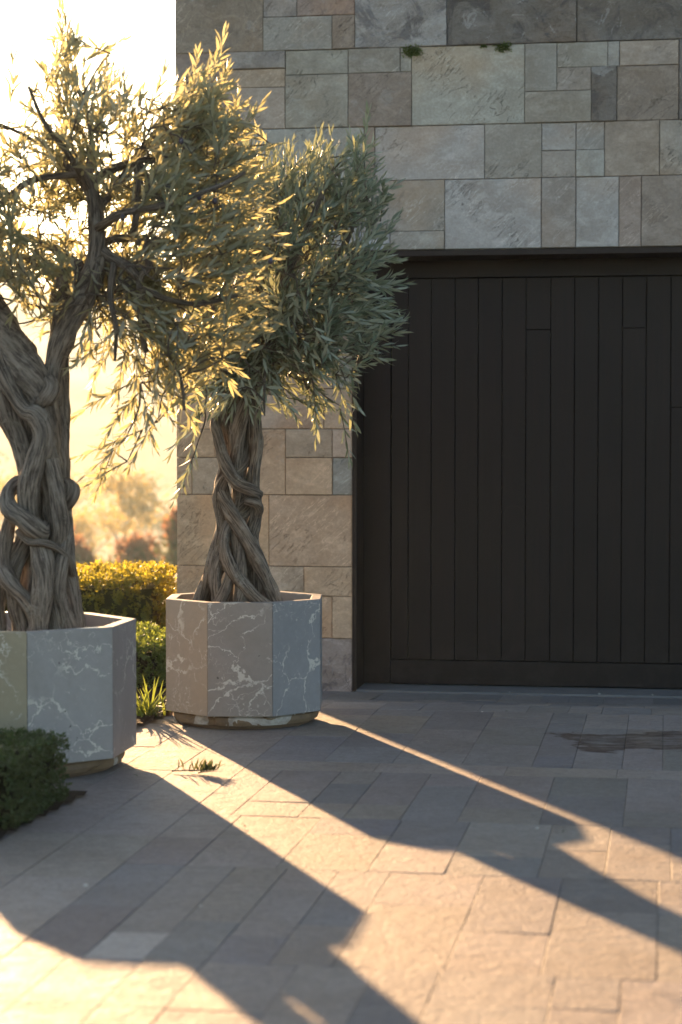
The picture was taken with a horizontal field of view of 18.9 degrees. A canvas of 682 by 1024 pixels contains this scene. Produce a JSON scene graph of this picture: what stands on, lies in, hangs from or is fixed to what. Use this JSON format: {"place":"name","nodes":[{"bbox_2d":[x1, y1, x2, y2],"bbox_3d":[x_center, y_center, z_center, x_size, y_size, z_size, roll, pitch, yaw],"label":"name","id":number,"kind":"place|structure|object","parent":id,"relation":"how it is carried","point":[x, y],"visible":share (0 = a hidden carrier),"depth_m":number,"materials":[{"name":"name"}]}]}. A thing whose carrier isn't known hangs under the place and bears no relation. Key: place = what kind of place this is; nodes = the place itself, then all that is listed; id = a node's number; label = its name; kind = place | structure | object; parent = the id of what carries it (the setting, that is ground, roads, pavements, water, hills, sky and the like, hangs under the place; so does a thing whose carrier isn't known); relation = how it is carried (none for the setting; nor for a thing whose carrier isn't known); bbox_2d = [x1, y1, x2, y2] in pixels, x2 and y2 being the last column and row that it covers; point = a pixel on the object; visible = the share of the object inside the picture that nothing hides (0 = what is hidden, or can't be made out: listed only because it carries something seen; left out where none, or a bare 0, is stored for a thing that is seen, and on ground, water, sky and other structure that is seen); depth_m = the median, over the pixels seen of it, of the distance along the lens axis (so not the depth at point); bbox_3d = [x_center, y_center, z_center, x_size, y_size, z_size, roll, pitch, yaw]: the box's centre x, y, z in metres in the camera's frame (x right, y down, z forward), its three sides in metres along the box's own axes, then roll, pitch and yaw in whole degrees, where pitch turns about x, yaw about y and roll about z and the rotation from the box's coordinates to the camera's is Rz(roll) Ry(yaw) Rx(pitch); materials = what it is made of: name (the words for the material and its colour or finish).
{"place":"outdoors","nodes":[
{"label":"outdoors","id":0,"kind":"place"},
{"bbox_2d":[0,791,86,838],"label":"garden soil","id":1,"kind":"structure","parent":0,"point":[70,798],"depth_m":7.71,"materials":[{"name":"brown soil"}]},
{"bbox_2d":[0,726,72,829],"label":"hedge","id":2,"kind":"object","parent":1,"relation":"on","point":[29,772],"visible":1,"depth_m":7.48,"materials":[{"name":"green plant"}]},
{"bbox_2d":[0,0,175,290],"label":"sky","id":3,"kind":"structure","parent":0,"point":[151,23],"materials":[{"name":"white"}]},
{"bbox_2d":[0,282,178,603],"bbox_3d":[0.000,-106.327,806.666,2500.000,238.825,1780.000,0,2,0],"label":"terrain","id":4,"kind":"structure","parent":0,"point":[86,425],"depth_m":505.66,"materials":[{"name":"yellow plant"}]},
{"bbox_2d":[0,449,16,487],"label":"hazy tree","id":5,"kind":"object","parent":4,"relation":"on","point":[3,470],"visible":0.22,"depth_m":253.50,"materials":[{"name":"green plant"}]},
{"bbox_2d":[0,466,102,537],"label":"hazy tree","id":6,"kind":"object","parent":4,"relation":"on","point":[4,483],"visible":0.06,"depth_m":220.04,"materials":[{"name":"orange plant"}]},
{"bbox_2d":[73,524,106,567],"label":"garden shrub","id":7,"kind":"object","parent":4,"relation":"on","point":[84,554],"visible":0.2,"depth_m":99.39,"materials":[{"name":"green plant"}]},
{"bbox_2d":[5,559,176,631],"bbox_3d":[-2.779,0.764,13.838,3.430,0.935,1.234,0,2,0],"label":"hedge","id":8,"kind":"object","parent":4,"relation":"on","point":[124,591],"visible":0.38,"depth_m":13.41,"materials":[{"name":"green plant"}]},
{"bbox_2d":[72,499,134,559],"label":"hazy tree","id":9,"kind":"object","parent":4,"relation":"on","point":[83,527],"visible":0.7,"depth_m":189.33,"materials":[{"name":"green plant"}]},
{"bbox_2d":[78,462,169,544],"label":"hazy tree","id":10,"kind":"object","parent":4,"relation":"on","point":[122,482],"visible":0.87,"depth_m":209.42,"materials":[{"name":"green plant"}]},
{"bbox_2d":[102,529,162,566],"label":"garden shrub","id":11,"kind":"object","parent":4,"relation":"on","point":[136,547],"visible":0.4,"depth_m":105.82,"materials":[{"name":"green plant"}]},
{"bbox_2d":[111,504,176,545],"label":"hazy tree","id":12,"kind":"object","parent":4,"relation":"on","point":[157,526],"visible":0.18,"depth_m":239.27,"materials":[{"name":"orange plant"}]},
{"bbox_2d":[152,503,176,567],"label":"garden shrub","id":13,"kind":"object","parent":4,"relation":"on","point":[169,536],"visible":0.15,"depth_m":91.92,"materials":[{"name":"orange plant"}]},
{"bbox_2d":[136,680,169,724],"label":"garden soil","id":14,"kind":"structure","parent":0,"point":[144,719],"depth_m":10.83,"materials":[{"name":"brown soil"}]},
{"bbox_2d":[136,620,165,687],"bbox_3d":[-1.597,0.826,11.656,1.344,0.393,0.896,0,2,0],"label":"hedge","id":15,"kind":"object","parent":14,"relation":"on","point":[151,652],"visible":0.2,"depth_m":11.34,"materials":[{"name":"green plant"}]},
{"bbox_2d":[136,673,170,716],"bbox_3d":[-0.940,0.902,10.131,0.292,0.220,0.408,1,3,36],"label":"strap leaf plant","id":16,"kind":"object","parent":14,"relation":"on","point":[144,709],"visible":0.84,"depth_m":10.13,"materials":[{"name":"green plant"}]},
{"bbox_2d":[0,691,681,1023],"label":"pavement","id":17,"kind":"structure","parent":0,"point":[389,858],"depth_m":6.59,"materials":[{"name":"stone"}]},
{"bbox_2d":[0,611,135,777],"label":"planter","id":18,"kind":"object","parent":17,"relation":"on","point":[77,686],"visible":0.73,"depth_m":8.39,"materials":[{"name":"grey stone"}]},
{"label":"potting soil","id":19,"kind":"object","parent":18,"relation":"in","visible":0},
{"bbox_2d":[0,0,292,631],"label":"olive tree","id":20,"kind":"object","parent":19,"relation":"on","point":[39,587],"visible":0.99,"depth_m":8.59,"materials":[{"name":"green plant"}]},
{"bbox_2d":[172,758,225,772],"bbox_3d":[-0.596,1.052,8.531,0.229,0.067,0.112,1,2,15],"label":"olive sprig","id":21,"kind":"object","parent":17,"relation":"on","point":[206,767],"visible":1,"depth_m":8.53,"materials":[{"name":"green plant"}]},
{"bbox_2d":[166,591,321,729],"bbox_3d":[-0.473,0.724,10.133,0.752,0.615,0.752,0,2,1],"label":"planter","id":22,"kind":"object","parent":17,"relation":"on","point":[243,665],"visible":0.97,"depth_m":9.80,"materials":[{"name":"grey stone"}]},
{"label":"potting soil","id":23,"kind":"object","parent":22,"relation":"in","visible":0},
{"bbox_2d":[163,100,415,601],"bbox_3d":[-0.246,-0.736,10.091,1.228,2.486,1.179,0,2,0],"label":"olive tree","id":24,"kind":"object","parent":23,"relation":"on","point":[236,554],"visible":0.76,"depth_m":9.89,"materials":[{"name":"green plant"}]},
{"bbox_2d":[175,0,681,698],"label":"stone house","id":25,"kind":"structure","parent":17,"relation":"on","point":[495,508],"depth_m":13.05,"materials":[{"name":"beige stone"}]},
{"bbox_2d":[401,44,422,60],"bbox_3d":[0.448,-2.885,12.852,0.159,0.114,0.036,0,2,9],"label":"moss tuft","id":26,"kind":"object","parent":25,"relation":"attached to","point":[413,51],"visible":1,"depth_m":12.86,"materials":[{"name":"green plant"}]},
{"bbox_2d":[493,40,512,52],"bbox_3d":[1.003,-2.897,12.765,0.137,0.083,0.036,0,2,9],"label":"moss tuft","id":27,"kind":"object","parent":25,"relation":"attached to","point":[503,46],"visible":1,"depth_m":12.77,"materials":[{"name":"green plant"}]},
{"bbox_2d":[364,258,681,688],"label":"garage door","id":28,"kind":"structure","parent":25,"relation":"in","point":[524,440],"depth_m":13.14,"materials":[{"name":"brown wood"}]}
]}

